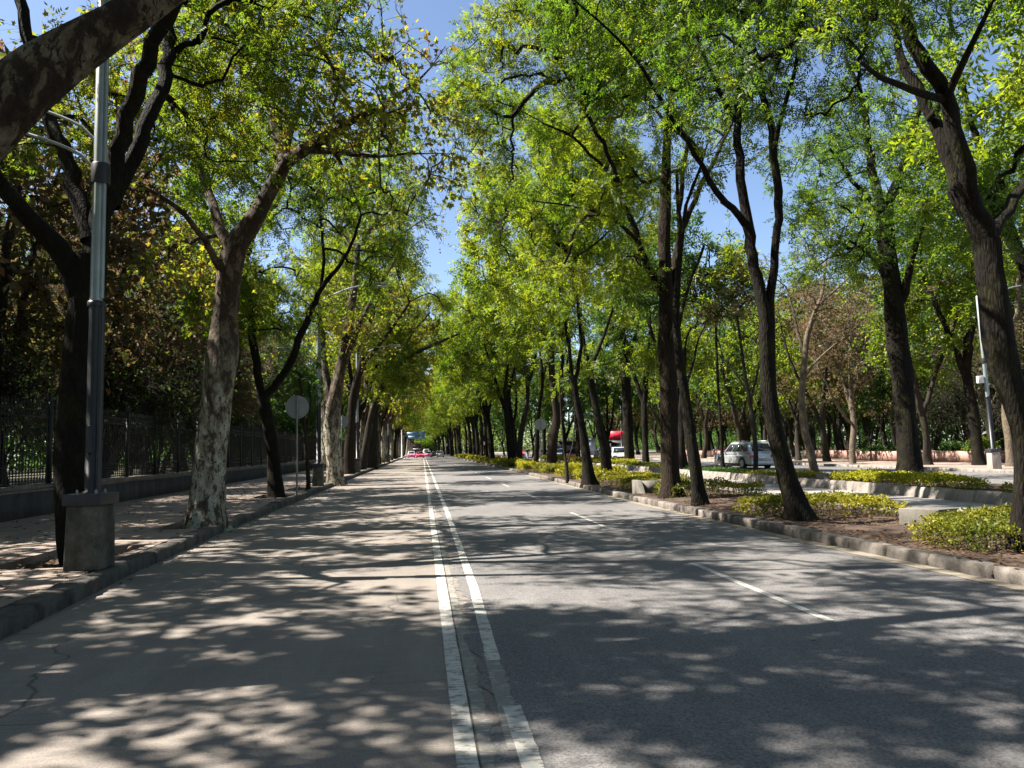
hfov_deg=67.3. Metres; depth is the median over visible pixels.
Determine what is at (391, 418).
plane tree
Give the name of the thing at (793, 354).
park tree
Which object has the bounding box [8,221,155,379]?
park tree
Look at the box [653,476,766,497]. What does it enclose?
hedge
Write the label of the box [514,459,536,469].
hedge
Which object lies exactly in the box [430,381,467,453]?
ash tree
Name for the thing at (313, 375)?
park tree
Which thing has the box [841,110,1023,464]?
ash tree
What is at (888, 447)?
leafy shrub
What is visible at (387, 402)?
ash tree
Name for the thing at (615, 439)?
kiosk
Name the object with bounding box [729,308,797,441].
park tree
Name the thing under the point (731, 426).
park tree
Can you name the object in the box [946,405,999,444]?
park tree
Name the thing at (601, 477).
hedge
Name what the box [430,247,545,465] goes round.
ash tree
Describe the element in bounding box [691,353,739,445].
park tree
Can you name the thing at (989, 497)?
kerb path
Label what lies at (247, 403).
park tree
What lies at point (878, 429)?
bare shrub
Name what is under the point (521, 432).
ash tree
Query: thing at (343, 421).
round sign
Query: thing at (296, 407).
round sign
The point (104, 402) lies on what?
bare shrub
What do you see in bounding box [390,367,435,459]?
plane tree
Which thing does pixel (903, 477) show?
hedge
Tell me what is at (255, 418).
bare shrub
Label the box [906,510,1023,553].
hedge
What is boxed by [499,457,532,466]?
hedge
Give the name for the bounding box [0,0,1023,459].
sky
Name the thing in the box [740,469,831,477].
hedge
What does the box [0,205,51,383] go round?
park tree
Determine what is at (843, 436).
park tree
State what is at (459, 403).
ash tree
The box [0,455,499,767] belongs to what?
road
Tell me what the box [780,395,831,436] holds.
bare tree
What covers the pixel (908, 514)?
concrete bench
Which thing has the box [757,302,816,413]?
park tree
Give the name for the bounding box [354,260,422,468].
ash tree
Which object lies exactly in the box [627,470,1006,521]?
path
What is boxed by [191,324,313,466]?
bare tree
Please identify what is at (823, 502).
path edging
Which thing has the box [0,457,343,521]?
boundary wall
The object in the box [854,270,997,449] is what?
park tree
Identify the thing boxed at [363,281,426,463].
ash tree
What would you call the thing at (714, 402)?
park tree
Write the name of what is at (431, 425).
ash tree
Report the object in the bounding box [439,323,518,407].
ash tree
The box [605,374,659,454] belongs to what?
park tree
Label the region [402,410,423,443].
ash tree
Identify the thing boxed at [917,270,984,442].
park tree
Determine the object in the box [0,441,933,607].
ground
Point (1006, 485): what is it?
hedge
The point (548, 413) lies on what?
park tree
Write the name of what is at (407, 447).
plane tree
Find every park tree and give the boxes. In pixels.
[0,39,190,486]
[0,92,85,294]
[0,125,251,477]
[0,138,47,222]
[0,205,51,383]
[2,266,56,444]
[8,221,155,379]
[42,234,212,476]
[53,275,198,475]
[111,232,206,474]
[129,241,258,469]
[141,302,243,471]
[142,263,275,418]
[149,266,270,422]
[205,330,281,467]
[230,260,301,465]
[242,350,298,462]
[243,326,315,434]
[244,341,315,426]
[245,336,291,443]
[276,337,332,420]
[282,345,323,430]
[285,327,314,462]
[301,365,348,435]
[302,328,349,414]
[302,404,346,435]
[339,428,345,438]
[478,402,504,439]
[490,402,518,455]
[491,391,532,432]
[511,378,551,456]
[529,351,596,459]
[530,362,591,459]
[565,342,649,462]
[570,382,616,449]
[594,346,637,430]
[595,360,658,430]
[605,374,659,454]
[619,312,697,411]
[630,334,696,426]
[633,415,659,441]
[648,340,705,414]
[648,414,660,452]
[648,425,659,451]
[649,389,660,452]
[682,305,730,457]
[686,298,783,440]
[689,318,792,441]
[689,376,734,450]
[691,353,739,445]
[693,410,733,448]
[694,398,727,450]
[708,302,761,441]
[720,382,762,441]
[726,416,759,440]
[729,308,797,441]
[738,314,798,440]
[743,277,848,459]
[755,318,832,457]
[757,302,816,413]
[775,276,888,461]
[782,398,819,449]
[783,412,825,450]
[786,306,868,449]
[789,306,860,449]
[796,325,892,441]
[800,320,861,449]
[804,418,825,449]
[809,375,849,449]
[831,231,979,464]
[836,385,890,446]
[838,323,923,444]
[841,424,845,447]
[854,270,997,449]
[857,319,893,437]
[868,418,879,447]
[907,219,1019,447]
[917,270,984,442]
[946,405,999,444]
[950,319,1020,394]
[1006,264,1023,374]
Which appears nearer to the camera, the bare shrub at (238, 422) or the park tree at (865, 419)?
the bare shrub at (238, 422)
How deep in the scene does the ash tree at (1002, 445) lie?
102.14 m
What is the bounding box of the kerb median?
[444,455,1023,585]
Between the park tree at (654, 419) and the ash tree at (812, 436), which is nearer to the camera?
the ash tree at (812, 436)
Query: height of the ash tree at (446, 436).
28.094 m
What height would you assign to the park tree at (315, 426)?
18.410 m
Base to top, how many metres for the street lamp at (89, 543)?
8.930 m
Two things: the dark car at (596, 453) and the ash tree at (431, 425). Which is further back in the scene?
the ash tree at (431, 425)
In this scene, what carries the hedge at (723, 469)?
on the second strip soil at (970, 487)
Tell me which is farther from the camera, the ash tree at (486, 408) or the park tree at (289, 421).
the ash tree at (486, 408)
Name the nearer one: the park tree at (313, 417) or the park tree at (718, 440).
the park tree at (313, 417)
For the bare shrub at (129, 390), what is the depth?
28.55 m
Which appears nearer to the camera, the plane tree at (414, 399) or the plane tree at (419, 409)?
the plane tree at (414, 399)
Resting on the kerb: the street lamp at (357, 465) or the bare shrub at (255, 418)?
the street lamp at (357, 465)
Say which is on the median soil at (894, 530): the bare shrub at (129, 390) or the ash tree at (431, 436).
the ash tree at (431, 436)
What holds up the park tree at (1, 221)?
on the ground
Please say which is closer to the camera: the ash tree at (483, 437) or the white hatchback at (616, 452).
the white hatchback at (616, 452)
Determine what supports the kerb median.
on the ground
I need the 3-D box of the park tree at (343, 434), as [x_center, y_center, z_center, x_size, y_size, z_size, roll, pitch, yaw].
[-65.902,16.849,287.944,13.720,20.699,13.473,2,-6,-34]
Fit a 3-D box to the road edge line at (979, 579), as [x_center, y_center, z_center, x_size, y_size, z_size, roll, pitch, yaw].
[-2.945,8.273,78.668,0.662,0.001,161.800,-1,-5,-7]
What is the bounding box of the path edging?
[596,472,896,511]
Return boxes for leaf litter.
[0,485,306,598]
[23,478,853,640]
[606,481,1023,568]
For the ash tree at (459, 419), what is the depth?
149.61 m
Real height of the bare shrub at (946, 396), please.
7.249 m
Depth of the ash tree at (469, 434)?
141.03 m
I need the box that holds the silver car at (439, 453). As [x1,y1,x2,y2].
[436,451,443,456]
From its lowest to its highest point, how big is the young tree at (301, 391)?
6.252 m
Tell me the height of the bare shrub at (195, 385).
8.159 m
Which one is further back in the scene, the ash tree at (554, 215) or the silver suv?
the silver suv
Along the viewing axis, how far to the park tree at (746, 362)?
120.87 m
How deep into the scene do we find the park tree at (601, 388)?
66.67 m
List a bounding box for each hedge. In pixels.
[478,455,498,461]
[483,456,506,462]
[490,457,507,464]
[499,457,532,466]
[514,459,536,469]
[532,455,591,460]
[532,461,581,473]
[554,464,629,479]
[576,457,638,464]
[594,469,660,484]
[615,460,660,466]
[617,472,718,490]
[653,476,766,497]
[683,465,752,472]
[731,489,911,518]
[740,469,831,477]
[829,467,992,488]
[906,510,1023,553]
[998,481,1012,492]
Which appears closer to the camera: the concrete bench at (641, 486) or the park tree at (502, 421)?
the concrete bench at (641, 486)
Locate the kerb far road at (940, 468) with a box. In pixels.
[499,453,1012,472]
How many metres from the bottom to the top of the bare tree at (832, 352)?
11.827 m
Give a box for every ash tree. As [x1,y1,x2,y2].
[0,0,394,567]
[156,67,441,497]
[290,182,461,473]
[303,236,421,457]
[315,278,419,426]
[334,254,458,469]
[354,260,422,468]
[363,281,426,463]
[381,360,418,442]
[393,389,421,458]
[397,389,421,457]
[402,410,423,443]
[404,424,421,454]
[405,412,418,433]
[418,274,517,463]
[419,0,798,498]
[421,374,453,455]
[423,407,444,453]
[424,374,461,453]
[424,420,439,450]
[424,427,437,450]
[424,429,440,448]
[427,276,511,456]
[427,366,457,453]
[427,381,449,453]
[427,417,446,453]
[428,365,472,454]
[428,376,463,453]
[428,405,453,454]
[428,414,453,437]
[429,340,475,454]
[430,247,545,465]
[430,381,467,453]
[431,327,492,454]
[431,351,493,416]
[431,368,494,445]
[431,381,471,436]
[431,403,456,453]
[434,355,483,455]
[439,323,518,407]
[442,357,485,455]
[449,178,607,472]
[453,284,538,457]
[453,423,467,448]
[458,88,648,487]
[461,428,468,453]
[466,229,580,462]
[469,261,536,458]
[478,412,492,454]
[493,364,532,454]
[503,113,695,479]
[511,322,575,454]
[518,0,1019,521]
[526,300,604,460]
[571,0,816,506]
[571,270,694,459]
[582,220,703,461]
[607,202,743,468]
[608,209,740,465]
[623,0,1023,552]
[698,347,707,450]
[718,289,762,441]
[747,47,1023,480]
[775,270,841,449]
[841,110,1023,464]
[844,419,848,449]
[854,285,895,444]
[867,0,1023,291]
[927,224,1022,450]
[993,51,1023,163]
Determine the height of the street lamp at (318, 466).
8.930 m
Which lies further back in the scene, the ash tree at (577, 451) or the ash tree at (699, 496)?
the ash tree at (577, 451)
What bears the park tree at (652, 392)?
on the sidewalk at (937, 464)
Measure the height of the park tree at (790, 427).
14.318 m
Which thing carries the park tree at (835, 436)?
on the ground
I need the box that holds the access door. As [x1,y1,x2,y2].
[86,426,92,452]
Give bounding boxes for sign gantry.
[402,432,424,438]
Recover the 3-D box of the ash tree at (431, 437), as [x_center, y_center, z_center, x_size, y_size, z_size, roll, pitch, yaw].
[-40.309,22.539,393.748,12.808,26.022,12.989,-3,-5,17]
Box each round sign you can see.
[285,396,308,494]
[340,416,347,452]
[381,435,386,463]
[535,419,545,460]
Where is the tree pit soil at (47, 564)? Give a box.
[24,527,179,568]
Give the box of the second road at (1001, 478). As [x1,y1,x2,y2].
[462,452,1012,483]
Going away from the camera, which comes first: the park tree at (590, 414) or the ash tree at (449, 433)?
the park tree at (590, 414)
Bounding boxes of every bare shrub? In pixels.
[0,289,65,464]
[0,364,54,476]
[2,340,186,467]
[5,322,199,477]
[108,367,236,474]
[109,306,245,474]
[158,399,260,452]
[163,410,250,464]
[187,407,264,460]
[231,397,290,465]
[858,403,931,446]
[916,365,1002,447]
[916,369,1001,442]
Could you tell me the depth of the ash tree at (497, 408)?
124.92 m
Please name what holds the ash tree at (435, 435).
on the median soil at (894, 530)
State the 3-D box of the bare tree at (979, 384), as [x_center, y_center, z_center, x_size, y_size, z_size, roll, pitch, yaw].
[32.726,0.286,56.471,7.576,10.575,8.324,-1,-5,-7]
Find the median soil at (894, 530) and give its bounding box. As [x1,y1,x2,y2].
[444,454,1023,567]
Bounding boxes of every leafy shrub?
[857,445,881,450]
[875,444,895,451]
[938,440,965,450]
[960,435,1000,450]
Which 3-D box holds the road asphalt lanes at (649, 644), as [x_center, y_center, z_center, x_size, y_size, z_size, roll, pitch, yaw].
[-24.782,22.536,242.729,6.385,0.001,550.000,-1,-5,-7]
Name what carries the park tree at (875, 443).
on the ground
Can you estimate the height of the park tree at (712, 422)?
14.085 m
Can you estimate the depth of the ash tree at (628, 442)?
61.13 m
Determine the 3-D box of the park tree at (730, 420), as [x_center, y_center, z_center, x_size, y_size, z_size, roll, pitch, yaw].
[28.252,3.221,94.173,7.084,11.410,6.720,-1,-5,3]
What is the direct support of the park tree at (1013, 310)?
in the granite planter
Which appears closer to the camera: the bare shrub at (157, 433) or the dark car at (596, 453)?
the bare shrub at (157, 433)
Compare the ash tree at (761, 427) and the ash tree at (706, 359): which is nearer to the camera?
the ash tree at (706, 359)
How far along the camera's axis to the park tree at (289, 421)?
65.59 m
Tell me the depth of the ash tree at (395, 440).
141.17 m
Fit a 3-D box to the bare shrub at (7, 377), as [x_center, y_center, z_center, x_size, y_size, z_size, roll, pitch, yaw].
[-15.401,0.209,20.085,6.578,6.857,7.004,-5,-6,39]
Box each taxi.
[407,451,414,457]
[415,451,423,457]
[424,451,431,457]
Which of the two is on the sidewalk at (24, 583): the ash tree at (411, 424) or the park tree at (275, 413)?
the ash tree at (411, 424)
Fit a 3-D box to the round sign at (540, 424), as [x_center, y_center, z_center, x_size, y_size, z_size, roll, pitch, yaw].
[1.919,3.992,50.663,0.778,3.429,0.087,-1,-5,-7]
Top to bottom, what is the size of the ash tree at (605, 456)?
17.375 m
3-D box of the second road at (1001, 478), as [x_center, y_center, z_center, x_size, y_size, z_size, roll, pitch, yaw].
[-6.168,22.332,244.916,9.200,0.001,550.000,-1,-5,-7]
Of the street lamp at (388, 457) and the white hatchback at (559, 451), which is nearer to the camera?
the street lamp at (388, 457)
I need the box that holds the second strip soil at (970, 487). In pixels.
[454,452,1011,492]
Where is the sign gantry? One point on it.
(413, 435)
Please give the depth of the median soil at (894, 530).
13.86 m
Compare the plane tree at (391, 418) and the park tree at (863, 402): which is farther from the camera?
the plane tree at (391, 418)
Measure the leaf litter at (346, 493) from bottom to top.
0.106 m
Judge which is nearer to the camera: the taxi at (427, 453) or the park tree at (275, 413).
the park tree at (275, 413)
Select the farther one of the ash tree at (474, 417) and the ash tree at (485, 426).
the ash tree at (474, 417)
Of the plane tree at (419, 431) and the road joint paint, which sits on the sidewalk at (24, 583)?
the plane tree at (419, 431)
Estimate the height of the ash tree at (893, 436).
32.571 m
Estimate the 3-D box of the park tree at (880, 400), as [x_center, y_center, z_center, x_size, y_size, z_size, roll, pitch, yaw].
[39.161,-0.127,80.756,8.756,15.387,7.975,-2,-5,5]
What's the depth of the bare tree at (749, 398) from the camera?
35.61 m
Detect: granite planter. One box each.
[686,451,719,456]
[804,449,932,458]
[848,450,940,461]
[921,450,1004,462]
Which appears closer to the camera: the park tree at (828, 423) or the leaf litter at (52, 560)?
the leaf litter at (52, 560)
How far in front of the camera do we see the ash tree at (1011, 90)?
20.83 m
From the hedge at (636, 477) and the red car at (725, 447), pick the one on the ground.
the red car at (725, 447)
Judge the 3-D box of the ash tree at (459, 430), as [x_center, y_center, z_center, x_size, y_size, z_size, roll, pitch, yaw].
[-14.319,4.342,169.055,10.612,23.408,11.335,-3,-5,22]
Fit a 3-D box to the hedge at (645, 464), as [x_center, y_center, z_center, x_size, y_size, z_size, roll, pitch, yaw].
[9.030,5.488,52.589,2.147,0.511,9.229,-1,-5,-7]
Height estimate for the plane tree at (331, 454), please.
18.492 m
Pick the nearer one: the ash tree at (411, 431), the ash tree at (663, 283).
the ash tree at (663, 283)
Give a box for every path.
[462,453,1011,505]
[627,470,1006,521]
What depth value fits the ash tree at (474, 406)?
94.76 m
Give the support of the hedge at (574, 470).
on the median soil at (894, 530)
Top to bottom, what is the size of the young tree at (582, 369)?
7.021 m
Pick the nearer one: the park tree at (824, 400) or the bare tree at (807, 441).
the bare tree at (807, 441)
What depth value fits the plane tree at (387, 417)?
96.86 m
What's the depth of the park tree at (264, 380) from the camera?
56.34 m
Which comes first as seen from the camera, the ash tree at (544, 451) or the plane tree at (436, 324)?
the plane tree at (436, 324)
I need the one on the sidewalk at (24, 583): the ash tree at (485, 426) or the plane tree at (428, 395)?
the plane tree at (428, 395)
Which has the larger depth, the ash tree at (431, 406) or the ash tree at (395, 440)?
the ash tree at (431, 406)
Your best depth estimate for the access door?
10.03 m
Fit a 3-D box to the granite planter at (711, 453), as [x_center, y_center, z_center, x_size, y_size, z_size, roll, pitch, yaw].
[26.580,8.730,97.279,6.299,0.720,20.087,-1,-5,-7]
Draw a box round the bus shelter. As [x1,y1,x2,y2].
[557,437,596,454]
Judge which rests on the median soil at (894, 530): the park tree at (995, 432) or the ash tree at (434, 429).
the ash tree at (434, 429)
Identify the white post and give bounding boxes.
[401,430,402,457]
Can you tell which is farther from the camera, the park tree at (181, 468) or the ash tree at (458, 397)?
the ash tree at (458, 397)
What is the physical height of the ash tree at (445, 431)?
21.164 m
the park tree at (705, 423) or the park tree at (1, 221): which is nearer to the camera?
the park tree at (1, 221)
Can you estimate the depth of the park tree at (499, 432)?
153.84 m
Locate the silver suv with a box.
[714,441,773,468]
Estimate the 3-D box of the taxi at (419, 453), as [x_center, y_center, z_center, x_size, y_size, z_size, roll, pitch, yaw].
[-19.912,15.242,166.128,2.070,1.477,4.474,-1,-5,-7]
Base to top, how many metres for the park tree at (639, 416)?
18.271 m
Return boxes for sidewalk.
[0,455,406,606]
[495,452,1012,469]
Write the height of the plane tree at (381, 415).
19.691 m
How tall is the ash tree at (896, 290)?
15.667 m
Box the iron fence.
[0,394,344,486]
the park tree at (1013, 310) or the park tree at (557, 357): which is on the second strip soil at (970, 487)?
the park tree at (557, 357)
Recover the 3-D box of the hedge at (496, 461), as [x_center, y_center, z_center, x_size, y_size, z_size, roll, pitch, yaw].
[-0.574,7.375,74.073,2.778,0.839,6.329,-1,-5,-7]
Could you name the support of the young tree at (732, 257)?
on the second strip soil at (970, 487)
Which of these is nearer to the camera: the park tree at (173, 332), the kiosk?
the park tree at (173, 332)
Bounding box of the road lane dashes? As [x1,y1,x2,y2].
[455,464,833,620]
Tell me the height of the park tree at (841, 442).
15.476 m
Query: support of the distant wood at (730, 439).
on the ground
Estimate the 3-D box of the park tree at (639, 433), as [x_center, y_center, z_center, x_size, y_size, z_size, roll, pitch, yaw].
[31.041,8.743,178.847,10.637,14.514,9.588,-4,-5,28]
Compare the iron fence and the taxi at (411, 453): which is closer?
the iron fence
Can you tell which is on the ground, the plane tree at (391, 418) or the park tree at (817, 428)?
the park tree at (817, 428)
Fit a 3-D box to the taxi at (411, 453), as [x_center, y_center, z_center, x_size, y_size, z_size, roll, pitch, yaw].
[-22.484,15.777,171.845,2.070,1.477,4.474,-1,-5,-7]
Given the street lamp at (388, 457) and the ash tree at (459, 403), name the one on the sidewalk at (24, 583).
the street lamp at (388, 457)
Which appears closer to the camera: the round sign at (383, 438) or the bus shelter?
the round sign at (383, 438)
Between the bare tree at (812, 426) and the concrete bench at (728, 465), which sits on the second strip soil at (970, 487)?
the concrete bench at (728, 465)
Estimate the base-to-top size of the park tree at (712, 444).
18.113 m
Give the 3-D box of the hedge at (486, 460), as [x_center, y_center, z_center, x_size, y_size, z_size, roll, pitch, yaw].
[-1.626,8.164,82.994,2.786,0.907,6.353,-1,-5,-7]
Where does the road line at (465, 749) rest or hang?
on the road at (218, 653)
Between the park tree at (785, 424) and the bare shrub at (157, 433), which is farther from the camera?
the park tree at (785, 424)
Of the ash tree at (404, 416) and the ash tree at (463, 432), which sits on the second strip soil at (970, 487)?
the ash tree at (463, 432)
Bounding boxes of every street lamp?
[26,0,118,570]
[277,282,387,485]
[343,344,400,472]
[377,428,379,465]
[386,395,410,461]
[608,398,622,446]
[975,285,1020,468]
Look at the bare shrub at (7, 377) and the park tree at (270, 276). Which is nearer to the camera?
the bare shrub at (7, 377)
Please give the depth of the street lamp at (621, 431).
108.20 m
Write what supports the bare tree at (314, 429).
on the ground
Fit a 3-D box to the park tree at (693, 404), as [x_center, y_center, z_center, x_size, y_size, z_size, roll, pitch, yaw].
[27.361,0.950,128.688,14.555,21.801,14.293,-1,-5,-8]
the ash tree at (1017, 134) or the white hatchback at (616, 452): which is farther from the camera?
the white hatchback at (616, 452)
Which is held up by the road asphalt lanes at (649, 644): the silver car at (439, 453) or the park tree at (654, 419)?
the silver car at (439, 453)
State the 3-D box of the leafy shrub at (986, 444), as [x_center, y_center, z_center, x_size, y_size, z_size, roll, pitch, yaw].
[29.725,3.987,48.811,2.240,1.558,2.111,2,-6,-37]
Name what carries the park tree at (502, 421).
on the second strip soil at (970, 487)
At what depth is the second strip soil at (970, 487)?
24.09 m
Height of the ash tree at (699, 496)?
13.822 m
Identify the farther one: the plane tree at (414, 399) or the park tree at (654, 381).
the plane tree at (414, 399)
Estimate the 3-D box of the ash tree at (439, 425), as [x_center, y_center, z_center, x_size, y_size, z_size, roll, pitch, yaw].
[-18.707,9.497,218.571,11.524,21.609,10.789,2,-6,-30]
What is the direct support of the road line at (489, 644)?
on the road asphalt lanes at (649, 644)
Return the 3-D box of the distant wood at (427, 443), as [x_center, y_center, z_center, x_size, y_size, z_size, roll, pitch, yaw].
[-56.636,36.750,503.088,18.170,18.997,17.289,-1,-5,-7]
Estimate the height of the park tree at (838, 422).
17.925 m
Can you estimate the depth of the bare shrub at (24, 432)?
23.23 m
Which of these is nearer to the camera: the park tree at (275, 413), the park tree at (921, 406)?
the park tree at (921, 406)
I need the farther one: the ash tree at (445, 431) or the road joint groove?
the ash tree at (445, 431)
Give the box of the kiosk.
[609,431,623,447]
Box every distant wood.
[4,341,310,471]
[414,429,437,451]
[440,407,817,452]
[586,405,1004,449]
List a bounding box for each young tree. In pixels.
[264,340,337,489]
[530,323,601,482]
[651,228,768,467]
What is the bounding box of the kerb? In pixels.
[0,456,406,639]
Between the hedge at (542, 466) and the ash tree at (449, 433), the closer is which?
the hedge at (542, 466)
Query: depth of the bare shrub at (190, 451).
41.73 m
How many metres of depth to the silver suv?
48.64 m
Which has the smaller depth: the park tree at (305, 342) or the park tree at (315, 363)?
the park tree at (315, 363)
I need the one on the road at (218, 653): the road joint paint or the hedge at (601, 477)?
the road joint paint
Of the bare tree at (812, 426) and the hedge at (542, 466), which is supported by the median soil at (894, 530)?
the hedge at (542, 466)
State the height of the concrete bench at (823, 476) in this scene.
0.280 m
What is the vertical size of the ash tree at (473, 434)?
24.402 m
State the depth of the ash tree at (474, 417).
115.68 m
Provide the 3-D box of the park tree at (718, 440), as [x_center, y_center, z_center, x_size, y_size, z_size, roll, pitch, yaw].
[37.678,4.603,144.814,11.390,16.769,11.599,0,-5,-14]
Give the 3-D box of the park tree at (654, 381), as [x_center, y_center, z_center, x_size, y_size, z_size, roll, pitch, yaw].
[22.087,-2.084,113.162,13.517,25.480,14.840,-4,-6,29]
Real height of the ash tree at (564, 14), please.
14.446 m
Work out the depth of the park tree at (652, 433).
186.59 m
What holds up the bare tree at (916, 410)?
on the ground
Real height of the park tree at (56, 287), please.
14.414 m
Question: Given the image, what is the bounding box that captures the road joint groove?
[425,467,481,767]
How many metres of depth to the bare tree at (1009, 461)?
40.39 m
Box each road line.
[423,458,478,767]
[425,458,500,659]
[482,653,515,749]
[502,705,543,767]
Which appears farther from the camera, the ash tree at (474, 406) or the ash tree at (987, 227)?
the ash tree at (474, 406)
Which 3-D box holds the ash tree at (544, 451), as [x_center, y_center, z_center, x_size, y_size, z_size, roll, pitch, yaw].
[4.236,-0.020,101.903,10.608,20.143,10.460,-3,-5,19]
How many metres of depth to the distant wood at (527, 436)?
449.96 m
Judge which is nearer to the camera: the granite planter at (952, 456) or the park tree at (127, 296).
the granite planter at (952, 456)
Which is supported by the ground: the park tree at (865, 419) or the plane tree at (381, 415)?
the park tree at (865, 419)
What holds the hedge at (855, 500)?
on the median soil at (894, 530)
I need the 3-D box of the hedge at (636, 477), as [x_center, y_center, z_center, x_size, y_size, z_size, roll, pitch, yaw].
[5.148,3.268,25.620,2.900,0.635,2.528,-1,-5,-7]
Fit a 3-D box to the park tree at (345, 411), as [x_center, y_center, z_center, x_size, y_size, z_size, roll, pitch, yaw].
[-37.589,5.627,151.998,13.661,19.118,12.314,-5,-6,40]
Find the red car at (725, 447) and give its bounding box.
[713,445,728,450]
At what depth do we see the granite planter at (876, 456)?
56.54 m
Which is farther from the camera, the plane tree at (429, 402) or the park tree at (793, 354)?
the plane tree at (429, 402)
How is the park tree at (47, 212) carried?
on the ground
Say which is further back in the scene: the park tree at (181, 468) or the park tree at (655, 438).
the park tree at (655, 438)
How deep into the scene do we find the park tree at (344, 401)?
143.68 m
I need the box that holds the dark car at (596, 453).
[593,448,599,457]
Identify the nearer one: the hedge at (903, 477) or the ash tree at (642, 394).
the hedge at (903, 477)
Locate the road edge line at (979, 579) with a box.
[456,458,1023,590]
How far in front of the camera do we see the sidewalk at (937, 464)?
50.23 m
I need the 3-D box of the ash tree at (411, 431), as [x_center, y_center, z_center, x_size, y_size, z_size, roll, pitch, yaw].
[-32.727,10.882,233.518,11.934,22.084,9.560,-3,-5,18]
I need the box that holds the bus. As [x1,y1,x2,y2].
[412,443,420,454]
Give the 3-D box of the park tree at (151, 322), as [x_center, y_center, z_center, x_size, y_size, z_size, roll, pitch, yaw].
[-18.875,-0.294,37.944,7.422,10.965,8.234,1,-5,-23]
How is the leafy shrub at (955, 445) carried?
in the granite planter at (952, 456)
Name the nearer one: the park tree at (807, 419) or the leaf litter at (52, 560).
the leaf litter at (52, 560)
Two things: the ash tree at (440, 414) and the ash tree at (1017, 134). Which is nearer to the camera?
the ash tree at (1017, 134)
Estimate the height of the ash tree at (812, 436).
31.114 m
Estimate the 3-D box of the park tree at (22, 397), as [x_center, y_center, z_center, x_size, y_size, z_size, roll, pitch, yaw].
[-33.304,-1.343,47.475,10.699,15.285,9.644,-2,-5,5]
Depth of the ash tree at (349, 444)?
50.93 m
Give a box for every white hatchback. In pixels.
[557,449,562,454]
[611,447,623,457]
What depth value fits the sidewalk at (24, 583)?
15.32 m
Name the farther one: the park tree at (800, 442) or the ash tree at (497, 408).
the park tree at (800, 442)
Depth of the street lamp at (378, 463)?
77.59 m
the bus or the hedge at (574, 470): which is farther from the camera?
the bus
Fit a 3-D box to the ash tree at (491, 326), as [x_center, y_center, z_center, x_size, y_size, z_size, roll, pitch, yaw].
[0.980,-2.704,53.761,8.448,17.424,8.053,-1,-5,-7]
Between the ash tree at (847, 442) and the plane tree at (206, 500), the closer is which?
the plane tree at (206, 500)
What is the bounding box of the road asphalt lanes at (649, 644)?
[425,453,1023,767]
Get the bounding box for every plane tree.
[0,0,183,162]
[0,0,495,531]
[242,119,457,485]
[321,267,443,457]
[361,286,445,451]
[381,316,440,462]
[381,368,434,443]
[385,319,443,461]
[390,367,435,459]
[396,366,437,458]
[398,378,436,457]
[399,393,432,456]
[402,401,421,455]
[405,406,428,454]
[408,408,428,450]
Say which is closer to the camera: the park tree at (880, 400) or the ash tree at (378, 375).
the ash tree at (378, 375)
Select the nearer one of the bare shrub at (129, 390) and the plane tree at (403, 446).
the bare shrub at (129, 390)
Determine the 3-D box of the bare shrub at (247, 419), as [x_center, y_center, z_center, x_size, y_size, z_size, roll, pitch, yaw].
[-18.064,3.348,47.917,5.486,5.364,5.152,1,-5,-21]
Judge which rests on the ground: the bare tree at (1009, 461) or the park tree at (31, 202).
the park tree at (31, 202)
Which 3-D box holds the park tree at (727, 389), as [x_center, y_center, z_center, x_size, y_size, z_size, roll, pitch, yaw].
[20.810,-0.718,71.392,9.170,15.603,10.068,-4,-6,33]
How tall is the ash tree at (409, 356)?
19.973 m
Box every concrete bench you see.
[632,479,660,493]
[702,464,732,467]
[816,474,862,479]
[899,507,956,524]
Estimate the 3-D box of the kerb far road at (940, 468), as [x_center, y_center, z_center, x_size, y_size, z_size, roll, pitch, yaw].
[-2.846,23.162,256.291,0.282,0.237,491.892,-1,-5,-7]
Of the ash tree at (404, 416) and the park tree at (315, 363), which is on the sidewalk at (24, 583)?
the ash tree at (404, 416)
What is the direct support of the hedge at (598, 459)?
on the second strip soil at (970, 487)
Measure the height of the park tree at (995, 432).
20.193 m
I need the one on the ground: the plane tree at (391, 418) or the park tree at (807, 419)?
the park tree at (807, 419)
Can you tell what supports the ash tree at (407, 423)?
on the sidewalk at (24, 583)
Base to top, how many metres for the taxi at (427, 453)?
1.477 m
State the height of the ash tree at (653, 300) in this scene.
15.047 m
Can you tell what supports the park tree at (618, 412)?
on the sidewalk at (937, 464)
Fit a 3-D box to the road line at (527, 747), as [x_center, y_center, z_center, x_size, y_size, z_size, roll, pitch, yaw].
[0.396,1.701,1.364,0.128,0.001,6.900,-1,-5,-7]
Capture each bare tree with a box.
[0,179,120,407]
[6,243,195,466]
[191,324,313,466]
[302,363,323,435]
[682,265,800,473]
[751,226,883,475]
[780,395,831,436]
[786,290,885,463]
[875,380,939,430]
[905,222,1023,466]
[910,321,1001,439]
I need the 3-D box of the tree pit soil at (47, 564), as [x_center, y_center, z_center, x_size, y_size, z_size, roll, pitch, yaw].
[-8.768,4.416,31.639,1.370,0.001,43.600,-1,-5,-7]
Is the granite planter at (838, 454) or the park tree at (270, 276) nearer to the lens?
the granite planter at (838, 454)
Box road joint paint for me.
[426,471,496,767]

